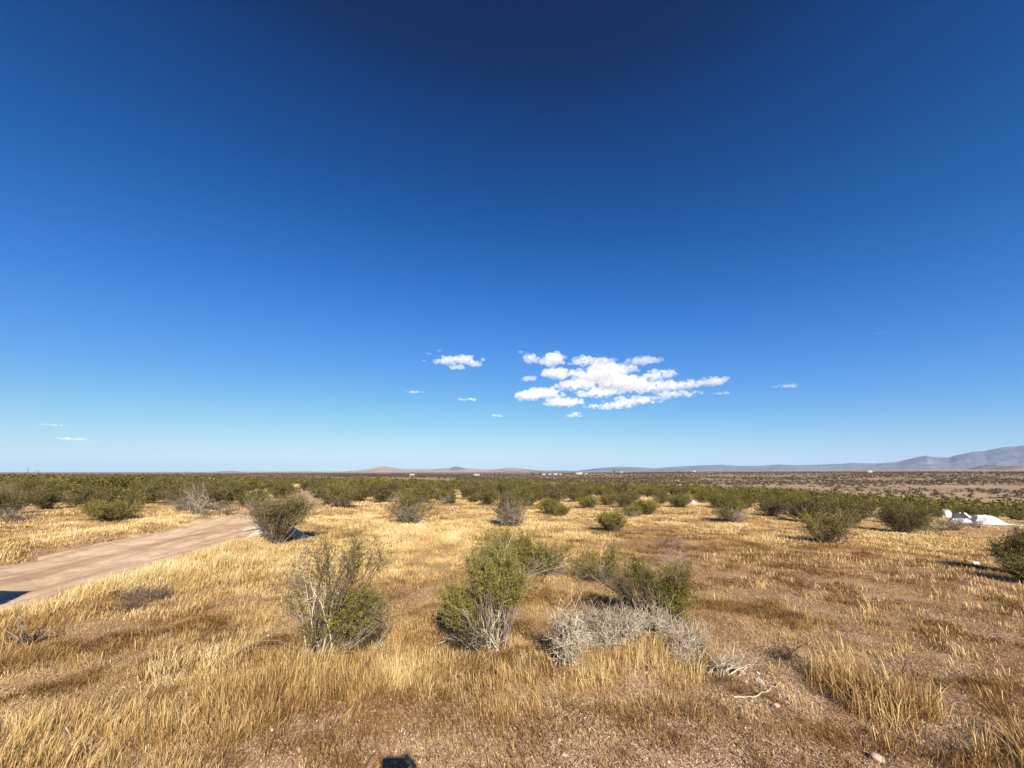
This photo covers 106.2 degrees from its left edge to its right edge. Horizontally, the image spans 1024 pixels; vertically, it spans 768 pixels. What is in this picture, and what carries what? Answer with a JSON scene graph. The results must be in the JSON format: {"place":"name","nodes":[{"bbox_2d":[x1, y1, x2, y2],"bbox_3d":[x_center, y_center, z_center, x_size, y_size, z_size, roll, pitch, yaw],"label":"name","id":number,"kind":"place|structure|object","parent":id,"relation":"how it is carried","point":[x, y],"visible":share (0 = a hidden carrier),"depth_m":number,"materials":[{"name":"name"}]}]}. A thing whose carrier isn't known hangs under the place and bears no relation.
{"place":"outdoors","nodes":[
{"label":"outdoors","id":0,"kind":"place"},
{"bbox_2d":[0,492,316,612],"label":"road","id":1,"kind":"structure","parent":0,"point":[27,581],"depth_m":7.66,"materials":[{"name":"soil"}]},
{"bbox_2d":[343,466,581,471],"bbox_3d":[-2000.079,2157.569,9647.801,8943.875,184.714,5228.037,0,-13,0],"label":"hills","id":2,"kind":"structure","parent":0,"point":[383,469],"depth_m":9308.99,"materials":[{"name":"stone"}]},
{"bbox_2d":[0,469,1023,767],"bbox_3d":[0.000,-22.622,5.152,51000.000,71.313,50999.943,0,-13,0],"label":"ground","id":3,"kind":"structure","parent":0,"point":[868,585],"depth_m":3.55,"materials":[{"name":"soil"}]},
{"bbox_2d":[0,486,41,514],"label":"creosote bush","id":4,"kind":"object","parent":3,"relation":"on","point":[5,502],"visible":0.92,"depth_m":14.66,"materials":[{"name":"green plant"}]},
{"bbox_2d":[0,507,43,522],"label":"dead shrub","id":5,"kind":"object","parent":3,"relation":"on","point":[11,515],"visible":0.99,"depth_m":12.79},
{"bbox_2d":[0,617,43,645],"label":"dead shrub","id":6,"kind":"object","parent":3,"relation":"on","point":[24,633],"visible":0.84,"depth_m":3.60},
{"bbox_2d":[0,468,73,503],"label":"creosote bush","id":7,"kind":"object","parent":3,"relation":"on","point":[25,482],"visible":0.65,"depth_m":20.79,"materials":[{"name":"green plant"}]},
{"bbox_2d":[22,486,84,509],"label":"creosote bush","id":8,"kind":"object","parent":3,"relation":"on","point":[48,500],"visible":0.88,"depth_m":17.49,"materials":[{"name":"green plant"}]},
{"bbox_2d":[58,483,98,504],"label":"creosote bush","id":9,"kind":"object","parent":3,"relation":"on","point":[76,492],"visible":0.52,"depth_m":19.67,"materials":[{"name":"green plant"}]},
{"bbox_2d":[69,485,143,512],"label":"creosote bush","id":10,"kind":"object","parent":3,"relation":"on","point":[100,495],"visible":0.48,"depth_m":15.11,"materials":[{"name":"green plant"}]},
{"bbox_2d":[73,494,146,522],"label":"creosote bush","id":11,"kind":"object","parent":3,"relation":"on","point":[113,512],"visible":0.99,"depth_m":13.32,"materials":[{"name":"green plant"}]},
{"bbox_2d":[114,491,149,508],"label":"creosote bush","id":12,"kind":"object","parent":3,"relation":"on","point":[131,500],"visible":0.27,"depth_m":17.52,"materials":[{"name":"green plant"}]},
{"bbox_2d":[93,574,189,615],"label":"dead shrub","id":13,"kind":"object","parent":3,"relation":"on","point":[151,594],"visible":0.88,"depth_m":4.93,"materials":[{"name":"plant"}]},
{"bbox_2d":[128,481,164,502],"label":"creosote bush","id":14,"kind":"object","parent":3,"relation":"on","point":[148,494],"visible":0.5,"depth_m":20.57,"materials":[{"name":"green plant"}]},
{"bbox_2d":[134,476,215,504],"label":"creosote bush","id":15,"kind":"object","parent":3,"relation":"on","point":[161,488],"visible":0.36,"depth_m":19.54,"materials":[{"name":"green plant"}]},
{"bbox_2d":[155,472,226,510],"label":"creosote bush","id":16,"kind":"object","parent":3,"relation":"on","point":[208,489],"visible":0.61,"depth_m":17.39,"materials":[{"name":"green plant"}]},
{"bbox_2d":[157,472,246,514],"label":"dead shrub","id":17,"kind":"object","parent":3,"relation":"on","point":[202,509],"visible":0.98,"depth_m":15.09,"materials":[{"name":"plant"}]},
{"bbox_2d":[211,478,248,499],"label":"creosote bush","id":18,"kind":"object","parent":3,"relation":"on","point":[228,484],"visible":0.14,"depth_m":24.39,"materials":[{"name":"green plant"}]},
{"bbox_2d":[212,478,254,504],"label":"creosote bush","id":19,"kind":"object","parent":3,"relation":"on","point":[236,490],"visible":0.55,"depth_m":20.02,"materials":[{"name":"green plant"}]},
{"bbox_2d":[231,490,262,506],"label":"creosote bush","id":20,"kind":"object","parent":3,"relation":"on","point":[242,495],"visible":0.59,"depth_m":18.86,"materials":[{"name":"green plant"}]},
{"bbox_2d":[231,634,310,659],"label":"fallen branch","id":21,"kind":"object","parent":3,"relation":"on","point":[296,649],"visible":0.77,"depth_m":3.53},
{"bbox_2d":[262,479,287,488],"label":"creosote bush","id":22,"kind":"object","parent":3,"relation":"on","point":[269,485],"visible":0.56,"depth_m":35.84,"materials":[{"name":"green plant"}]},
{"bbox_2d":[232,488,325,545],"bbox_3d":[-5.298,2.991,8.694,1.998,1.296,1.243,0,-13,0],"label":"creosote bush","id":23,"kind":"object","parent":3,"relation":"on","point":[289,511],"visible":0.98,"depth_m":8.57,"materials":[{"name":"green plant"}]},
{"bbox_2d":[265,481,294,497],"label":"creosote bush","id":24,"kind":"object","parent":3,"relation":"on","point":[281,490],"visible":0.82,"depth_m":26.18,"materials":[{"name":"green plant"}]},
{"bbox_2d":[246,527,315,538],"bbox_3d":[-5.827,3.685,9.470,2.049,0.414,0.431,1,-13,-3],"label":"plastic sheet","id":25,"kind":"object","parent":3,"relation":"on","point":[298,533],"visible":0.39,"depth_m":9.40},
{"bbox_2d":[298,479,311,490],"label":"creosote bush","id":26,"kind":"object","parent":3,"relation":"on","point":[303,485],"visible":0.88,"depth_m":41.05,"materials":[{"name":"green plant"}]},
{"bbox_2d":[308,481,325,497],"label":"creosote bush","id":27,"kind":"object","parent":3,"relation":"on","point":[315,487],"visible":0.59,"depth_m":26.46,"materials":[{"name":"green plant"}]},
{"bbox_2d":[315,481,338,504],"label":"creosote bush","id":28,"kind":"object","parent":3,"relation":"on","point":[323,493],"visible":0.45,"depth_m":20.86,"materials":[{"name":"green plant"}]},
{"bbox_2d":[271,519,403,659],"bbox_3d":[-1.619,1.869,3.574,1.255,1.223,0.742,2,-13,-10],"label":"creosote bush","id":29,"kind":"object","parent":3,"relation":"on","point":[352,614],"visible":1,"depth_m":3.52,"materials":[{"name":"green plant"}]},
{"bbox_2d":[322,477,363,508],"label":"creosote bush","id":30,"kind":"object","parent":3,"relation":"on","point":[342,496],"visible":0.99,"depth_m":18.38,"materials":[{"name":"green plant"}]},
{"bbox_2d":[351,485,374,500],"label":"creosote bush","id":31,"kind":"object","parent":3,"relation":"on","point":[359,498],"visible":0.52,"depth_m":23.05,"materials":[{"name":"green plant"}]},
{"bbox_2d":[362,605,394,666],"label":"fallen branch","id":32,"kind":"object","parent":3,"relation":"on","point":[379,644],"visible":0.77,"depth_m":3.50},
{"bbox_2d":[362,478,402,502],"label":"creosote bush","id":33,"kind":"object","parent":3,"relation":"on","point":[384,492],"visible":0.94,"depth_m":22.09,"materials":[{"name":"green plant"}]},
{"bbox_2d":[384,479,401,490],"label":"creosote bush","id":34,"kind":"object","parent":3,"relation":"on","point":[393,482],"visible":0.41,"depth_m":35.89,"materials":[{"name":"green plant"}]},
{"bbox_2d":[379,487,437,523],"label":"creosote bush","id":35,"kind":"object","parent":3,"relation":"on","point":[407,504],"visible":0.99,"depth_m":12.56,"materials":[{"name":"green plant"}]},
{"bbox_2d":[404,482,442,502],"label":"creosote bush","id":36,"kind":"object","parent":3,"relation":"on","point":[432,493],"visible":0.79,"depth_m":22.21,"materials":[{"name":"green plant"}]},
{"bbox_2d":[435,489,458,503],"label":"creosote bush","id":37,"kind":"object","parent":3,"relation":"on","point":[448,497],"visible":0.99,"depth_m":22.24,"materials":[{"name":"green plant"}]},
{"bbox_2d":[436,483,459,494],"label":"creosote bush","id":38,"kind":"object","parent":3,"relation":"on","point":[445,487],"visible":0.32,"depth_m":27.21,"materials":[{"name":"green plant"}]},
{"bbox_2d":[466,492,479,501],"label":"creosote bush","id":39,"kind":"object","parent":3,"relation":"on","point":[473,498],"visible":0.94,"depth_m":24.14,"materials":[{"name":"green plant"}]},
{"bbox_2d":[459,485,491,496],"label":"creosote bush","id":40,"kind":"object","parent":3,"relation":"on","point":[467,491],"visible":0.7,"depth_m":27.47,"materials":[{"name":"green plant"}]},
{"bbox_2d":[425,529,539,657],"bbox_3d":[-0.281,1.984,3.740,1.122,1.143,0.726,0,-13,0],"label":"creosote bush","id":41,"kind":"object","parent":3,"relation":"on","point":[498,586],"visible":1,"depth_m":3.65,"materials":[{"name":"green plant"}]},
{"bbox_2d":[476,488,503,504],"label":"creosote bush","id":42,"kind":"object","parent":3,"relation":"on","point":[486,498],"visible":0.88,"depth_m":21.79,"materials":[{"name":"green plant"}]},
{"bbox_2d":[489,481,512,497],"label":"creosote bush","id":43,"kind":"object","parent":3,"relation":"on","point":[501,489],"visible":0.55,"depth_m":28.69,"materials":[{"name":"green plant"}]},
{"bbox_2d":[486,485,533,527],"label":"creosote bush","id":44,"kind":"object","parent":3,"relation":"on","point":[506,511],"visible":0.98,"depth_m":11.95,"materials":[{"name":"grey plant"}]},
{"bbox_2d":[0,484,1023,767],"bbox_3d":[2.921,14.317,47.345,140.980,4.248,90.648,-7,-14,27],"label":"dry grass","id":45,"kind":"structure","parent":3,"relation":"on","point":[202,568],"depth_m":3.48,"materials":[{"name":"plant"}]},
{"bbox_2d":[0,471,1023,503],"bbox_3d":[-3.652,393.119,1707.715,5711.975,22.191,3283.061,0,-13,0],"label":"slope scrub","id":46,"kind":"object","parent":3,"relation":"on","point":[464,476],"visible":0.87,"depth_m":511.25,"materials":[{"name":"plant"}]},
{"bbox_2d":[0,473,1023,517],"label":"distant scrub","id":47,"kind":"object","parent":3,"relation":"on","point":[124,482],"visible":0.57,"depth_m":45.89,"materials":[{"name":"green plant"}]},
{"bbox_2d":[0,527,1023,767],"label":"pebbles","id":48,"kind":"object","parent":3,"relation":"on","point":[560,739],"visible":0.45,"depth_m":2.59,"materials":[{"name":"stone"}]},
{"bbox_2d":[461,523,573,579],"bbox_3d":[0.111,2.646,6.128,1.822,0.852,0.954,0,-13,0],"label":"creosote bush","id":49,"kind":"object","parent":3,"relation":"on","point":[549,561],"visible":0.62,"depth_m":6.04,"materials":[{"name":"green plant"}]},
{"bbox_2d":[504,484,558,505],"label":"creosote bush","id":50,"kind":"object","parent":3,"relation":"on","point":[530,495],"visible":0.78,"depth_m":21.55,"materials":[{"name":"green plant"}]},
{"bbox_2d":[535,497,560,513],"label":"creosote bush","id":51,"kind":"object","parent":3,"relation":"on","point":[547,505],"visible":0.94,"depth_m":16.71,"materials":[{"name":"green plant"}]},
{"bbox_2d":[536,480,566,494],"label":"creosote bush","id":52,"kind":"object","parent":3,"relation":"on","point":[552,486],"visible":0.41,"depth_m":33.76,"materials":[{"name":"green plant"}]},
{"bbox_2d":[543,486,575,504],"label":"creosote bush","id":53,"kind":"object","parent":3,"relation":"on","point":[557,496],"visible":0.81,"depth_m":23.29,"materials":[{"name":"green plant"}]},
{"bbox_2d":[552,502,571,515],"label":"creosote bush","id":54,"kind":"object","parent":3,"relation":"on","point":[561,510],"visible":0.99,"depth_m":16.06,"materials":[{"name":"green plant"}]},
{"bbox_2d":[540,589,598,670],"bbox_3d":[0.490,2.127,3.356,0.490,0.635,0.472,-7,-15,27],"label":"dead shrub","id":55,"kind":"object","parent":3,"relation":"on","point":[567,639],"visible":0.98,"depth_m":3.29,"materials":[{"name":"plant"}]},
{"bbox_2d":[562,483,584,497],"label":"creosote bush","id":56,"kind":"object","parent":3,"relation":"on","point":[573,487],"visible":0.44,"depth_m":28.73,"materials":[{"name":"green plant"}]},
{"bbox_2d":[566,489,587,501],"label":"creosote bush","id":57,"kind":"object","parent":3,"relation":"on","point":[573,497],"visible":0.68,"depth_m":25.86,"materials":[{"name":"green plant"}]},
{"bbox_2d":[577,486,595,495],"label":"creosote bush","id":58,"kind":"object","parent":3,"relation":"on","point":[586,490],"visible":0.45,"depth_m":33.76,"materials":[{"name":"green plant"}]},
{"bbox_2d":[574,494,602,507],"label":"creosote bush","id":59,"kind":"object","parent":3,"relation":"on","point":[589,501],"visible":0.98,"depth_m":21.08,"materials":[{"name":"green plant"}]},
{"bbox_2d":[563,539,626,585],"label":"creosote bush","id":60,"kind":"object","parent":3,"relation":"on","point":[591,568],"visible":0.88,"depth_m":5.75,"materials":[{"name":"green plant"}]},
{"bbox_2d":[593,486,613,495],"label":"creosote bush","id":61,"kind":"object","parent":3,"relation":"on","point":[602,491],"visible":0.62,"depth_m":32.35,"materials":[{"name":"green plant"}]},
{"bbox_2d":[597,493,613,504],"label":"creosote bush","id":62,"kind":"object","parent":3,"relation":"on","point":[605,500],"visible":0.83,"depth_m":23.76,"materials":[{"name":"green plant"}]},
{"bbox_2d":[592,507,630,531],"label":"creosote bush","id":63,"kind":"object","parent":3,"relation":"on","point":[610,521],"visible":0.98,"depth_m":11.24,"materials":[{"name":"green plant"}]},
{"bbox_2d":[609,484,629,493],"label":"creosote bush","id":64,"kind":"object","parent":3,"relation":"on","point":[618,488],"visible":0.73,"depth_m":40.71,"materials":[{"name":"green plant"}]},
{"bbox_2d":[607,492,639,507],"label":"creosote bush","id":65,"kind":"object","parent":3,"relation":"on","point":[621,501],"visible":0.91,"depth_m":21.32,"materials":[{"name":"green plant"}]},
{"bbox_2d":[556,589,691,651],"bbox_3d":[1.110,2.277,3.715,1.419,0.496,0.872,0,-13,0],"label":"dead shrub","id":66,"kind":"object","parent":3,"relation":"on","point":[607,631],"visible":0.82,"depth_m":3.71,"materials":[{"name":"plant"}]},
{"bbox_2d":[621,504,643,516],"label":"creosote bush","id":67,"kind":"object","parent":3,"relation":"on","point":[634,512],"visible":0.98,"depth_m":16.83,"materials":[{"name":"green plant"}]},
{"bbox_2d":[630,495,662,514],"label":"creosote bush","id":68,"kind":"object","parent":3,"relation":"on","point":[647,507],"visible":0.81,"depth_m":17.58,"materials":[{"name":"green plant"}]},
{"bbox_2d":[637,486,658,496],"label":"creosote bush","id":69,"kind":"object","parent":3,"relation":"on","point":[648,492],"visible":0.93,"depth_m":38.28,"materials":[{"name":"green plant"}]},
{"bbox_2d":[594,538,707,630],"bbox_3d":[1.462,2.163,4.191,1.227,0.916,0.687,0,-13,0],"label":"creosote bush","id":70,"kind":"object","parent":3,"relation":"on","point":[643,582],"visible":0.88,"depth_m":4.15,"materials":[{"name":"green plant"}]},
{"bbox_2d":[652,493,669,503],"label":"creosote bush","id":71,"kind":"object","parent":3,"relation":"on","point":[663,499],"visible":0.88,"depth_m":27.31,"materials":[{"name":"green plant"}]},
{"bbox_2d":[654,537,688,547],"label":"dead shrub","id":72,"kind":"object","parent":3,"relation":"on","point":[666,542],"visible":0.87,"depth_m":8.26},
{"bbox_2d":[665,491,696,507],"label":"creosote bush","id":73,"kind":"object","parent":3,"relation":"on","point":[678,501],"visible":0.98,"depth_m":23.05,"materials":[{"name":"green plant"}]},
{"bbox_2d":[671,484,690,496],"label":"creosote bush","id":74,"kind":"object","parent":3,"relation":"on","point":[684,490],"visible":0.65,"depth_m":35.39,"materials":[{"name":"green plant"}]},
{"bbox_2d":[657,613,737,668],"bbox_3d":[1.564,2.232,3.376,0.717,0.417,0.556,6,-14,-24],"label":"dead shrub","id":75,"kind":"object","parent":3,"relation":"on","point":[686,652],"visible":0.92,"depth_m":3.35,"materials":[{"name":"plant"}]},
{"bbox_2d":[693,494,711,502],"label":"creosote bush","id":76,"kind":"object","parent":3,"relation":"on","point":[700,498],"visible":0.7,"depth_m":27.74,"materials":[{"name":"green plant"}]},
{"bbox_2d":[704,493,729,507],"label":"creosote bush","id":77,"kind":"object","parent":3,"relation":"on","point":[716,497],"visible":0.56,"depth_m":23.73,"materials":[{"name":"green plant"}]},
{"bbox_2d":[694,622,760,687],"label":"dead shrub","id":78,"kind":"object","parent":3,"relation":"on","point":[721,668],"visible":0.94,"depth_m":3.12,"materials":[{"name":"plant"}]},
{"bbox_2d":[716,493,751,510],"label":"creosote bush","id":79,"kind":"object","parent":3,"relation":"on","point":[727,496],"visible":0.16,"depth_m":22.12,"materials":[{"name":"green plant"}]},
{"bbox_2d":[710,492,757,522],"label":"creosote bush","id":80,"kind":"object","parent":3,"relation":"on","point":[731,514],"visible":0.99,"depth_m":14.92,"materials":[{"name":"green plant"}]},
{"bbox_2d":[737,491,759,502],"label":"creosote bush","id":81,"kind":"object","parent":3,"relation":"on","point":[747,495],"visible":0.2,"depth_m":27.43,"materials":[{"name":"green plant"}]},
{"bbox_2d":[733,676,778,697],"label":"fallen branch","id":82,"kind":"object","parent":3,"relation":"on","point":[754,696],"visible":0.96,"depth_m":2.79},
{"bbox_2d":[746,495,792,516],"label":"creosote bush","id":83,"kind":"object","parent":3,"relation":"on","point":[771,510],"visible":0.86,"depth_m":18.30,"materials":[{"name":"green plant"}]},
{"bbox_2d":[759,623,815,666],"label":"dead shrub","id":84,"kind":"object","parent":3,"relation":"on","point":[783,650],"visible":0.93,"depth_m":3.31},
{"bbox_2d":[783,492,812,502],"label":"creosote bush","id":85,"kind":"object","parent":3,"relation":"on","point":[803,496],"visible":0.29,"depth_m":30.22,"materials":[{"name":"green plant"}]},
{"bbox_2d":[777,490,845,522],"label":"creosote bush","id":86,"kind":"object","parent":3,"relation":"on","point":[812,506],"visible":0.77,"depth_m":16.06,"materials":[{"name":"green plant"}]},
{"bbox_2d":[796,503,865,545],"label":"creosote bush","id":87,"kind":"object","parent":3,"relation":"on","point":[828,531],"visible":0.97,"depth_m":9.62,"materials":[{"name":"green plant"}]},
{"bbox_2d":[827,506,862,524],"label":"creosote bush","id":88,"kind":"object","parent":3,"relation":"on","point":[853,513],"visible":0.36,"depth_m":16.61,"materials":[{"name":"green plant"}]},
{"bbox_2d":[817,494,882,522],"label":"creosote bush","id":89,"kind":"object","parent":3,"relation":"on","point":[863,514],"visible":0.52,"depth_m":18.06,"materials":[{"name":"green plant"}]},
{"bbox_2d":[857,499,877,511],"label":"creosote bush","id":90,"kind":"object","parent":3,"relation":"on","point":[866,504],"visible":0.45,"depth_m":25.47,"materials":[{"name":"green plant"}]},
{"bbox_2d":[868,752,884,763],"bbox_3d":[2.099,2.155,2.213,0.072,0.046,0.055,-6,-14,25],"label":"stone","id":91,"kind":"object","parent":3,"relation":"on","point":[876,757],"visible":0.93,"depth_m":2.21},
{"bbox_2d":[855,649,917,698],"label":"dead shrub","id":92,"kind":"object","parent":3,"relation":"on","point":[892,678],"visible":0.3,"depth_m":2.91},
{"bbox_2d":[888,498,930,517],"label":"creosote bush","id":93,"kind":"object","parent":3,"relation":"on","point":[902,504],"visible":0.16,"depth_m":22.59,"materials":[{"name":"green plant"}]},
{"bbox_2d":[866,490,955,532],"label":"creosote bush","id":94,"kind":"object","parent":3,"relation":"on","point":[896,519],"visible":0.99,"depth_m":14.29,"materials":[{"name":"green plant"}]},
{"bbox_2d":[922,508,991,531],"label":"dead shrub","id":95,"kind":"object","parent":3,"relation":"on","point":[952,524],"visible":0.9,"depth_m":16.55,"materials":[{"name":"plant"}]},
{"bbox_2d":[947,504,984,515],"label":"creosote bush","id":96,"kind":"object","parent":3,"relation":"on","point":[970,511],"visible":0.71,"depth_m":27.64,"materials":[{"name":"green plant"}]},
{"bbox_2d":[948,512,1021,525],"bbox_3d":[25.539,7.379,21.116,3.331,0.654,1.742,0,-13,0],"label":"plastic sheet","id":97,"kind":"object","parent":3,"relation":"on","point":[990,520],"visible":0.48,"depth_m":20.76,"materials":[{"name":"plastic"}]},
{"bbox_2d":[975,510,999,517],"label":"creosote bush","id":98,"kind":"object","parent":3,"relation":"on","point":[986,512],"visible":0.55,"depth_m":24.84,"materials":[{"name":"green plant"}]},
{"bbox_2d":[981,506,1001,517],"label":"creosote bush","id":99,"kind":"object","parent":3,"relation":"on","point":[994,510],"visible":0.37,"depth_m":29.93,"materials":[{"name":"green plant"}]},
{"bbox_2d":[978,525,1023,572],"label":"creosote bush","id":100,"kind":"object","parent":3,"relation":"on","point":[1015,544],"visible":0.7,"depth_m":6.60,"materials":[{"name":"green plant"}]},
{"bbox_2d":[994,552,1023,582],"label":"creosote bush","id":101,"kind":"object","parent":3,"relation":"on","point":[1015,568],"visible":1,"depth_m":5.75,"materials":[{"name":"green plant"}]},
{"bbox_2d":[1005,512,1023,519],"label":"creosote bush","id":102,"kind":"object","parent":3,"relation":"on","point":[1015,516],"visible":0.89,"depth_m":25.45,"materials":[{"name":"green plant"}]},
{"bbox_2d":[0,0,1023,471],"label":"sky","id":103,"kind":"structure","parent":0,"point":[236,235],"materials":[{"name":"blue"}]},
{"bbox_2d":[579,445,1023,471],"bbox_3d":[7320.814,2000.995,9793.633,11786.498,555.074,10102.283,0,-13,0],"label":"mountains","id":104,"kind":"structure","parent":0,"point":[1008,456],"depth_m":8088.79,"materials":[{"name":"stone"}]},
{"bbox_2d":[969,465,1003,468],"bbox_3d":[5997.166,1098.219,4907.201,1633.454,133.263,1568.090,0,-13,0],"label":"hills","id":105,"kind":"structure","parent":0,"point":[987,466],"depth_m":4773.82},
{"bbox_2d":[987,466,1023,469],"bbox_3d":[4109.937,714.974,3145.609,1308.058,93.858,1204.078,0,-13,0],"label":"hills","id":106,"kind":"structure","parent":0,"point":[1011,468],"depth_m":3078.64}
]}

